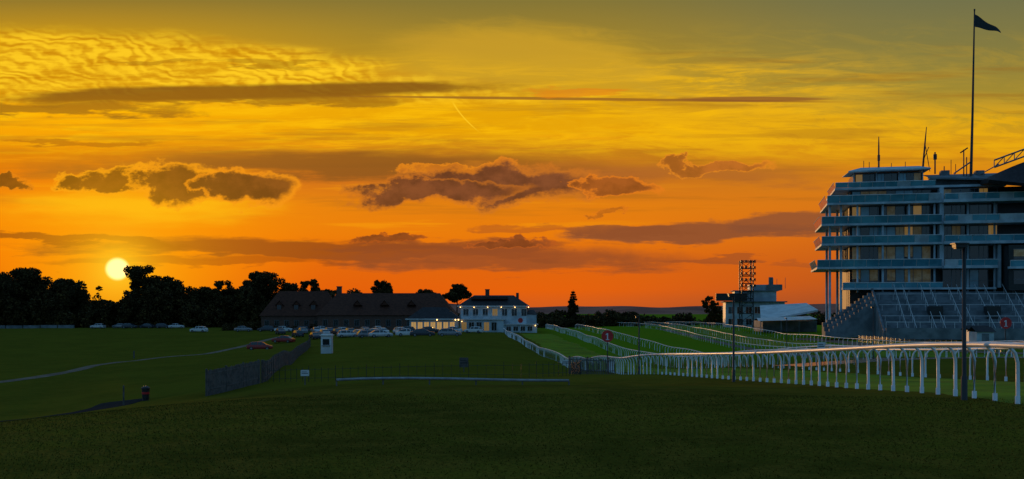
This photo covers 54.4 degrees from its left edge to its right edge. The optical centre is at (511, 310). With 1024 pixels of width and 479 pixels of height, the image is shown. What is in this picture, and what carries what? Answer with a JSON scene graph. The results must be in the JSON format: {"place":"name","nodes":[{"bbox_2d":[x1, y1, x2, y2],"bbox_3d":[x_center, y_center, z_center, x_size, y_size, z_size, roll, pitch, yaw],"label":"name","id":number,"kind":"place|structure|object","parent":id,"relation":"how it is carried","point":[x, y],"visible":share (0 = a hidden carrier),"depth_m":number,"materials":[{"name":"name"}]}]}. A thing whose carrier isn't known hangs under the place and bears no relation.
{"place":"outdoors","nodes":[
{"label":"outdoors","id":0,"kind":"place"},
{"bbox_2d":[0,398,141,421],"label":"access road","id":1,"kind":"structure","parent":0,"point":[110,404],"depth_m":61.14,"materials":[{"name":"grey asphalt"}]},
{"bbox_2d":[0,314,1023,478],"bbox_3d":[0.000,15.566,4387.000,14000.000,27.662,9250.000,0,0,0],"label":"ground","id":2,"kind":"structure","parent":0,"point":[31,352],"depth_m":18.76,"materials":[{"name":"green plant"}]},
{"bbox_2d":[0,271,10,282],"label":"deciduous tree","id":3,"kind":"object","parent":2,"relation":"on","point":[3,275],"visible":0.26,"depth_m":320.74,"materials":[{"name":"green plant"}]},
{"bbox_2d":[1,267,53,305],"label":"deciduous tree","id":4,"kind":"object","parent":2,"relation":"on","point":[20,283],"visible":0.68,"depth_m":313.40,"materials":[{"name":"green plant"}]},
{"bbox_2d":[0,325,73,327],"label":"boundary wall","id":5,"kind":"structure","parent":2,"relation":"on","point":[37,326],"depth_m":299.00,"materials":[{"name":"concrete"}]},
{"bbox_2d":[0,281,102,327],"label":"distant trees","id":6,"kind":"object","parent":2,"relation":"on","point":[14,312],"visible":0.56,"depth_m":304.09,"materials":[{"name":"green plant"}]},
{"bbox_2d":[48,278,83,299],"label":"deciduous tree","id":7,"kind":"object","parent":2,"relation":"on","point":[70,281],"visible":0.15,"depth_m":327.27,"materials":[{"name":"green plant"}]},
{"bbox_2d":[59,288,90,312],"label":"deciduous tree","id":8,"kind":"object","parent":2,"relation":"on","point":[76,294],"visible":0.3,"depth_m":314.43,"materials":[{"name":"green plant"}]},
{"bbox_2d":[44,299,120,327],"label":"distant trees","id":9,"kind":"object","parent":2,"relation":"on","point":[91,316],"visible":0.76,"depth_m":304.02,"materials":[{"name":"green plant"}]},
{"bbox_2d":[78,281,88,322],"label":"cypress tree","id":10,"kind":"object","parent":2,"relation":"on","point":[83,301],"visible":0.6,"depth_m":311.42,"materials":[{"name":"green plant"}]},
{"bbox_2d":[90,323,105,328],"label":"parked car","id":11,"kind":"object","parent":2,"relation":"on","point":[99,325],"visible":1,"depth_m":289.23,"materials":[{"name":"paint"}]},
{"bbox_2d":[89,299,107,308],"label":"deciduous tree","id":12,"kind":"object","parent":2,"relation":"on","point":[95,304],"visible":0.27,"depth_m":314.23,"materials":[{"name":"green plant"}]},
{"bbox_2d":[121,323,137,327],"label":"parked car","id":13,"kind":"object","parent":2,"relation":"on","point":[127,325],"visible":1,"depth_m":287.33,"materials":[{"name":"paint"}]},
{"bbox_2d":[0,336,278,382],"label":"footpath","id":14,"kind":"structure","parent":2,"relation":"on","point":[59,373],"depth_m":115.25,"materials":[{"name":"grey asphalt"}]},
{"bbox_2d":[117,264,162,311],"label":"deciduous tree","id":15,"kind":"object","parent":2,"relation":"on","point":[138,278],"visible":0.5,"depth_m":308.39,"materials":[{"name":"green plant"}]},
{"bbox_2d":[141,386,149,400],"bbox_3d":[-23.000,5.215,62.500,0.540,0.930,0.540,0,0,0],"label":"litter bin","id":16,"kind":"object","parent":2,"relation":"on","point":[145,392],"visible":1,"depth_m":62.31,"materials":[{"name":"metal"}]},
{"bbox_2d":[139,323,154,327],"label":"parked car","id":17,"kind":"object","parent":2,"relation":"on","point":[147,325],"visible":1,"depth_m":289.27,"materials":[{"name":"paint"}]},
{"bbox_2d":[155,323,167,327],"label":"parked car","id":18,"kind":"object","parent":2,"relation":"on","point":[161,325],"visible":0.84,"depth_m":290.22,"materials":[{"name":"paint"}]},
{"bbox_2d":[148,275,183,311],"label":"deciduous tree","id":19,"kind":"object","parent":2,"relation":"on","point":[169,279],"visible":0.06,"depth_m":314.97,"materials":[{"name":"green plant"}]},
{"bbox_2d":[154,280,194,322],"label":"deciduous tree","id":20,"kind":"object","parent":2,"relation":"on","point":[176,290],"visible":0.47,"depth_m":309.21,"materials":[{"name":"green plant"}]},
{"bbox_2d":[168,323,184,327],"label":"parked car","id":21,"kind":"object","parent":2,"relation":"on","point":[175,325],"visible":1,"depth_m":288.22,"materials":[{"name":"paint"}]},
{"bbox_2d":[176,286,214,315],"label":"deciduous tree","id":22,"kind":"object","parent":2,"relation":"on","point":[197,294],"visible":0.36,"depth_m":316.42,"materials":[{"name":"green plant"}]},
{"bbox_2d":[189,326,207,331],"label":"parked car","id":23,"kind":"object","parent":2,"relation":"on","point":[201,328],"visible":1,"depth_m":247.26,"materials":[{"name":"paint"}]},
{"bbox_2d":[203,280,237,320],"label":"deciduous tree","id":24,"kind":"object","parent":2,"relation":"on","point":[229,289],"visible":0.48,"depth_m":316.08,"materials":[{"name":"green plant"}]},
{"bbox_2d":[205,359,259,395],"bbox_3d":[-14.388,3.503,51.709,0.154,1.582,6.599,0,0,9],"label":"picket fence","id":25,"kind":"object","parent":2,"relation":"on","point":[225,379],"visible":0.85,"depth_m":51.18,"materials":[{"name":"grey wood"}]},
{"bbox_2d":[113,284,361,327],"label":"distant trees","id":26,"kind":"object","parent":2,"relation":"on","point":[237,308],"visible":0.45,"depth_m":302.69,"materials":[{"name":"green plant"}]},
{"bbox_2d":[234,326,252,331],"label":"parked car","id":27,"kind":"object","parent":2,"relation":"on","point":[241,328],"visible":1,"depth_m":251.20,"materials":[{"name":"paint"}]},
{"bbox_2d":[239,280,254,300],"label":"deciduous tree","id":28,"kind":"object","parent":2,"relation":"on","point":[245,283],"visible":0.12,"depth_m":314.57,"materials":[{"name":"green plant"}]},
{"bbox_2d":[246,341,272,349],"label":"parked car","id":29,"kind":"object","parent":2,"relation":"on","point":[256,345],"visible":0.96,"depth_m":172.20,"materials":[{"name":"paint"}]},
{"bbox_2d":[257,326,273,331],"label":"parked car","id":30,"kind":"object","parent":2,"relation":"on","point":[267,328],"visible":0.82,"depth_m":249.21,"materials":[{"name":"paint"}]},
{"bbox_2d":[246,271,285,319],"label":"deciduous tree","id":31,"kind":"object","parent":2,"relation":"on","point":[265,283],"visible":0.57,"depth_m":308.64,"materials":[{"name":"green plant"}]},
{"bbox_2d":[221,320,317,330],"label":"hedge","id":32,"kind":"object","parent":2,"relation":"on","point":[255,325],"visible":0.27,"depth_m":261.94,"materials":[{"name":"green plant"}]},
{"bbox_2d":[275,328,285,333],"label":"parked car","id":33,"kind":"object","parent":2,"relation":"on","point":[280,330],"visible":1,"depth_m":230.17,"materials":[{"name":"paint"}]},
{"bbox_2d":[271,335,294,342],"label":"parked car","id":34,"kind":"object","parent":2,"relation":"on","point":[285,338],"visible":1,"depth_m":195.22,"materials":[{"name":"paint"}]},
{"bbox_2d":[274,326,291,331],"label":"parked car","id":35,"kind":"object","parent":2,"relation":"on","point":[287,329],"visible":0.52,"depth_m":245.26,"materials":[{"name":"paint"}]},
{"bbox_2d":[261,338,310,382],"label":"picket fence","id":36,"kind":"object","parent":2,"relation":"on","point":[278,361],"visible":0.86,"depth_m":78.92,"materials":[{"name":"grey wood"}]},
{"bbox_2d":[279,282,298,290],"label":"deciduous tree","id":37,"kind":"object","parent":2,"relation":"on","point":[290,287],"visible":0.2,"depth_m":315.22,"materials":[{"name":"green plant"}]},
{"bbox_2d":[292,330,303,336],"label":"parked car","id":38,"kind":"object","parent":2,"relation":"on","point":[296,333],"visible":1,"depth_m":215.74,"materials":[{"name":"paint"}]},
{"bbox_2d":[301,370,308,384],"bbox_3d":[-10.400,3.430,50.011,0.420,0.850,0.070,0,0,0],"label":"notice board","id":39,"kind":"object","parent":2,"relation":"on","point":[304,373],"visible":0.89,"depth_m":49.98,"materials":[{"name":"white wood"}]},
{"bbox_2d":[299,279,320,290],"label":"deciduous tree","id":40,"kind":"object","parent":2,"relation":"on","point":[313,284],"visible":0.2,"depth_m":324.06,"materials":[{"name":"green plant"}]},
{"bbox_2d":[309,332,320,338],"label":"parked car","id":41,"kind":"object","parent":2,"relation":"on","point":[313,335],"visible":0.89,"depth_m":202.56,"materials":[{"name":"paint"}]},
{"bbox_2d":[319,329,329,333],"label":"parked car","id":42,"kind":"object","parent":2,"relation":"on","point":[324,331],"visible":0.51,"depth_m":216.27,"materials":[{"name":"paint"}]},
{"bbox_2d":[320,334,333,353],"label":"ticket kiosk","id":43,"kind":"object","parent":2,"relation":"on","point":[326,343],"visible":0.95,"depth_m":119.40,"materials":[{"name":"white paint"}]},
{"bbox_2d":[336,330,355,337],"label":"parked car","id":44,"kind":"object","parent":2,"relation":"on","point":[342,333],"visible":0.81,"depth_m":199.10,"materials":[{"name":"paint"}]},
{"bbox_2d":[259,286,457,329],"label":"stable block","id":45,"kind":"structure","parent":2,"relation":"on","point":[388,311],"depth_m":260.79,"materials":[{"name":"brick"}]},
{"bbox_2d":[264,320,396,325],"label":"window frames","id":46,"kind":"structure","parent":45,"relation":"in","point":[264,320],"depth_m":255.92,"materials":[{"name":"wood"}]},
{"bbox_2d":[265,305,408,325],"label":"windows","id":47,"kind":"structure","parent":45,"relation":"in","point":[278,306],"depth_m":255.99,"materials":[{"name":"black glass"}]},
{"bbox_2d":[356,330,379,337],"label":"parked car","id":48,"kind":"object","parent":2,"relation":"on","point":[361,333],"visible":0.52,"depth_m":188.99,"materials":[{"name":"paint"}]},
{"bbox_2d":[368,330,392,337],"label":"parked car","id":49,"kind":"object","parent":2,"relation":"on","point":[374,333],"visible":0.97,"depth_m":183.18,"materials":[{"name":"paint"}]},
{"bbox_2d":[370,280,392,292],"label":"deciduous tree","id":50,"kind":"object","parent":2,"relation":"on","point":[382,286],"visible":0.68,"depth_m":343.86,"materials":[{"name":"green plant"}]},
{"bbox_2d":[395,328,412,335],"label":"parked car","id":51,"kind":"object","parent":2,"relation":"on","point":[405,331],"visible":0.66,"depth_m":185.09,"materials":[{"name":"paint"}]},
{"bbox_2d":[262,360,580,382],"bbox_3d":[-2.234,3.446,55.428,20.487,1.651,10.930,0,0,-30],"label":"wire fence","id":52,"kind":"object","parent":2,"relation":"on","point":[574,371],"visible":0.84,"depth_m":52.50,"materials":[{"name":"metal"}]},
{"bbox_2d":[410,328,434,336],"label":"parked car","id":53,"kind":"object","parent":2,"relation":"on","point":[420,332],"visible":0.96,"depth_m":177.18,"materials":[{"name":"paint"}]},
{"bbox_2d":[416,288,435,292],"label":"deciduous tree","id":54,"kind":"object","parent":2,"relation":"on","point":[425,290],"visible":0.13,"depth_m":350.78,"materials":[{"name":"green plant"}]},
{"bbox_2d":[422,326,438,332],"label":"parked car","id":55,"kind":"object","parent":2,"relation":"on","point":[430,328],"visible":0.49,"depth_m":224.86,"materials":[{"name":"paint"}]},
{"bbox_2d":[405,307,461,329],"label":"refreshment pavilion","id":56,"kind":"structure","parent":2,"relation":"on","point":[439,318],"depth_m":233.00,"materials":[{"name":"tile"}]},
{"bbox_2d":[411,322,454,329],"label":"lit windows","id":57,"kind":"structure","parent":56,"relation":"in","point":[439,324],"depth_m":232.96,"materials":[{"name":"yellow glass"}]},
{"bbox_2d":[437,328,461,335],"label":"parked car","id":58,"kind":"object","parent":2,"relation":"on","point":[446,331],"visible":0.98,"depth_m":178.19,"materials":[{"name":"paint"}]},
{"bbox_2d":[336,377,569,385],"bbox_3d":[-2.500,3.046,42.000,9.860,0.462,0.110,0,0,0],"label":"barrier rail","id":59,"kind":"object","parent":2,"relation":"on","point":[450,378],"visible":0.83,"depth_m":41.96,"materials":[{"name":"white plastic"}]},
{"bbox_2d":[442,283,471,313],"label":"deciduous tree","id":60,"kind":"object","parent":2,"relation":"on","point":[456,293],"visible":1,"depth_m":348.32,"materials":[{"name":"green plant"}]},
{"bbox_2d":[459,358,467,371],"bbox_3d":[-3.000,3.453,62.011,0.550,1.000,0.070,0,0,0],"label":"notice board","id":61,"kind":"object","parent":2,"relation":"on","point":[463,362],"visible":0.84,"depth_m":61.98,"materials":[{"name":"grey wood"}]},
{"bbox_2d":[464,326,483,332],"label":"parked car","id":62,"kind":"object","parent":2,"relation":"on","point":[476,329],"visible":1,"depth_m":225.30,"materials":[{"name":"paint"}]},
{"bbox_2d":[460,307,536,332],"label":"walls","id":63,"kind":"structure","parent":2,"relation":"on","point":[527,319],"depth_m":242.00,"materials":[{"name":"white paint"}]},
{"bbox_2d":[462,309,496,330],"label":"lit windows","id":64,"kind":"structure","parent":63,"relation":"attached to","point":[464,324],"depth_m":238.56,"materials":[{"name":"yellow glass"}]},
{"bbox_2d":[461,309,527,330],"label":"window frames","id":65,"kind":"structure","parent":63,"relation":"attached to","point":[486,322],"depth_m":241.92,"materials":[{"name":"paint"}]},
{"bbox_2d":[463,309,531,330],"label":"windows","id":66,"kind":"structure","parent":63,"relation":"attached to","point":[494,324],"depth_m":241.96,"materials":[{"name":"black glass"}]},
{"bbox_2d":[457,306,537,324],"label":"balcony and fascia","id":67,"kind":"structure","parent":63,"relation":"on","point":[495,319],"depth_m":239.10,"materials":[{"name":"white paint"}]},
{"bbox_2d":[458,295,537,314],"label":"roof","id":68,"kind":"structure","parent":63,"relation":"on","point":[495,300],"depth_m":243.50,"materials":[{"name":"tile"}]},
{"bbox_2d":[458,308,565,324],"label":"distant trees","id":69,"kind":"object","parent":2,"relation":"on","point":[559,312],"visible":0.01,"depth_m":348.54,"materials":[{"name":"green plant"}]},
{"bbox_2d":[564,291,583,327],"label":"pine tree","id":70,"kind":"object","parent":2,"relation":"on","point":[573,310],"visible":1,"depth_m":297.42,"materials":[{"name":"green plant"}]},
{"bbox_2d":[537,310,643,327],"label":"distant trees","id":71,"kind":"object","parent":2,"relation":"on","point":[612,318],"visible":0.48,"depth_m":308.39,"materials":[{"name":"green plant"}]},
{"bbox_2d":[569,356,614,373],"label":"picket fence","id":72,"kind":"object","parent":2,"relation":"on","point":[587,360],"visible":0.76,"depth_m":68.05,"materials":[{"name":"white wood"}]},
{"bbox_2d":[602,330,612,358],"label":"furlong sign","id":73,"kind":"object","parent":2,"relation":"on","point":[607,336],"visible":0.96,"depth_m":72.98,"materials":[{"name":"metal"}]},
{"bbox_2d":[537,309,693,325],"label":"distant trees","id":74,"kind":"object","parent":2,"relation":"on","point":[680,318],"visible":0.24,"depth_m":331.67,"materials":[{"name":"green plant"}]},
{"bbox_2d":[635,316,639,373],"bbox_3d":[8.010,2.280,63.500,0.320,3.825,0.240,0,0,0],"label":"lamp post","id":75,"kind":"object","parent":2,"relation":"on","point":[638,317],"visible":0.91,"depth_m":63.47,"materials":[{"name":"metal"}]},
{"bbox_2d":[701,296,718,325],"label":"deciduous tree","id":76,"kind":"object","parent":2,"relation":"on","point":[712,304],"visible":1,"depth_m":291.43,"materials":[{"name":"green plant"}]},
{"bbox_2d":[575,324,858,365],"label":"running rail","id":77,"kind":"object","parent":2,"relation":"on","point":[829,346],"visible":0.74,"depth_m":107.74,"materials":[{"name":"white plastic"}]},
{"bbox_2d":[712,306,722,325],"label":"deciduous tree","id":78,"kind":"object","parent":2,"relation":"on","point":[718,318],"visible":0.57,"depth_m":299.20,"materials":[{"name":"green plant"}]},
{"bbox_2d":[728,294,734,381],"bbox_3d":[9.260,1.216,42.000,0.320,3.825,0.240,0,0,0],"label":"lamp post","id":79,"kind":"object","parent":2,"relation":"on","point":[733,366],"visible":0.91,"depth_m":41.96,"materials":[{"name":"metal"}]},
{"bbox_2d":[739,260,755,326],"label":"floodlight tower","id":80,"kind":"structure","parent":2,"relation":"on","point":[741,268],"depth_m":264.45,"materials":[{"name":"metal"}]},
{"bbox_2d":[671,311,835,324],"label":"distant trees","id":81,"kind":"object","parent":2,"relation":"on","point":[821,316],"visible":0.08,"depth_m":335.70,"materials":[{"name":"green plant"}]},
{"bbox_2d":[723,285,784,326],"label":"walls","id":82,"kind":"structure","parent":2,"relation":"on","point":[764,295],"depth_m":267.82,"materials":[{"name":"white paint"}]},
{"bbox_2d":[728,307,759,324],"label":"windows","id":83,"kind":"structure","parent":82,"relation":"attached to","point":[730,311],"depth_m":267.42,"materials":[{"name":"black glass"}]},
{"bbox_2d":[721,284,786,302],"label":"roof","id":84,"kind":"structure","parent":82,"relation":"on","point":[773,287],"depth_m":267.20,"materials":[{"name":"concrete"}]},
{"bbox_2d":[716,293,746,300],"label":"dark cabin","id":85,"kind":"object","parent":84,"relation":"on","point":[722,297],"visible":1,"depth_m":266.52,"materials":[{"name":"metal"}]},
{"bbox_2d":[504,328,1023,403],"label":"running rail","id":86,"kind":"object","parent":2,"relation":"on","point":[987,345],"visible":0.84,"depth_m":30.76,"materials":[{"name":"white plastic"}]},
{"bbox_2d":[546,324,1014,380],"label":"running rail","id":87,"kind":"object","parent":2,"relation":"on","point":[556,328],"visible":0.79,"depth_m":55.55,"materials":[{"name":"white plastic"}]},
{"bbox_2d":[754,303,817,331],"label":"marquee","id":88,"kind":"object","parent":2,"relation":"on","point":[772,318],"visible":0.99,"depth_m":226.30,"materials":[{"name":"white fabric"}]},
{"bbox_2d":[665,322,950,352],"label":"running rail","id":89,"kind":"object","parent":2,"relation":"on","point":[803,334],"visible":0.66,"depth_m":182.49,"materials":[{"name":"white plastic"}]},
{"bbox_2d":[617,322,1023,359],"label":"running rail","id":90,"kind":"object","parent":2,"relation":"on","point":[800,348],"visible":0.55,"depth_m":142.59,"materials":[{"name":"white plastic"}]},
{"bbox_2d":[817,342,824,365],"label":"notice board","id":91,"kind":"object","parent":2,"relation":"on","point":[820,344],"visible":0.81,"depth_m":65.98,"materials":[{"name":"white wood"}]},
{"bbox_2d":[641,325,1022,356],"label":"home straight","id":92,"kind":"object","parent":2,"relation":"on","point":[719,334],"visible":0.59,"depth_m":181.40,"materials":[{"name":"green plant"}]},
{"bbox_2d":[644,322,1023,356],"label":"running rail","id":93,"kind":"object","parent":2,"relation":"on","point":[797,343],"visible":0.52,"depth_m":161.15,"materials":[{"name":"white plastic"}]},
{"bbox_2d":[871,307,873,358],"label":"lamp post","id":94,"kind":"object","parent":2,"relation":"on","point":[873,330],"visible":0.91,"depth_m":94.96,"materials":[{"name":"metal"}]},
{"bbox_2d":[797,338,1022,353],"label":"stand apron","id":95,"kind":"object","parent":2,"relation":"on","point":[842,342],"visible":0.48,"depth_m":169.01,"materials":[{"name":"grey concrete"}]},
{"bbox_2d":[809,127,1023,339],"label":"grandstand","id":96,"kind":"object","parent":2,"relation":"on","point":[896,264],"visible":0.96,"depth_m":182.98,"materials":[{"name":"concrete"}]},
{"bbox_2d":[848,173,1023,286],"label":"windows","id":97,"kind":"structure","parent":96,"relation":"in","point":[920,275],"depth_m":185.87,"materials":[{"name":"clear glass"}]},
{"bbox_2d":[969,9,1000,175],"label":"flagpole","id":98,"kind":"object","parent":96,"relation":"on","point":[979,22],"visible":1,"depth_m":182.73,"materials":[{"name":"metal"}]},
{"bbox_2d":[859,335,1001,351],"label":"crowd barrier","id":99,"kind":"object","parent":2,"relation":"on","point":[886,338],"visible":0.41,"depth_m":154.09,"materials":[{"name":"metal"}]},
{"bbox_2d":[950,243,969,399],"bbox_3d":[9.630,0.296,21.400,0.320,3.475,0.240,0,0,0],"label":"lamp post","id":100,"kind":"object","parent":2,"relation":"on","point":[964,377],"visible":0.91,"depth_m":21.36,"materials":[{"name":"metal"}]},
{"bbox_2d":[967,327,995,341],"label":"white hut","id":101,"kind":"object","parent":2,"relation":"on","point":[977,334],"visible":0.74,"depth_m":138.88,"materials":[{"name":"stone"}]},
{"bbox_2d":[982,334,988,340],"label":"door","id":102,"kind":"structure","parent":101,"relation":"in","point":[985,337],"depth_m":138.77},
{"bbox_2d":[1000,317,1011,354],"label":"furlong sign","id":103,"kind":"object","parent":2,"relation":"on","point":[1005,323],"visible":0.9,"depth_m":74.98,"materials":[{"name":"metal"}]},
{"bbox_2d":[0,0,1023,306],"label":"sky","id":104,"kind":"structure","parent":0,"point":[606,152],"materials":[{"name":"orange"}]},
{"bbox_2d":[449,303,835,313],"bbox_3d":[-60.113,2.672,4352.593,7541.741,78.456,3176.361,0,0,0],"label":"hills","id":105,"kind":"structure","parent":0,"point":[649,310],"depth_m":4398.85,"materials":[{"name":"green plant"}]},
{"bbox_2d":[655,328,885,358],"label":"railing","id":106,"kind":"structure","parent":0,"point":[729,344],"depth_m":171.71,"materials":[{"name":"white plastic"}]},
{"bbox_2d":[521,334,1023,404],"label":"race track","id":107,"kind":"structure","parent":0,"point":[1006,391],"depth_m":42.86,"materials":[{"name":"green plant"}]},
{"bbox_2d":[775,357,1023,366],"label":"crossing road","id":108,"kind":"structure","parent":0,"point":[843,361],"depth_m":69.81,"materials":[{"name":"grey asphalt"}]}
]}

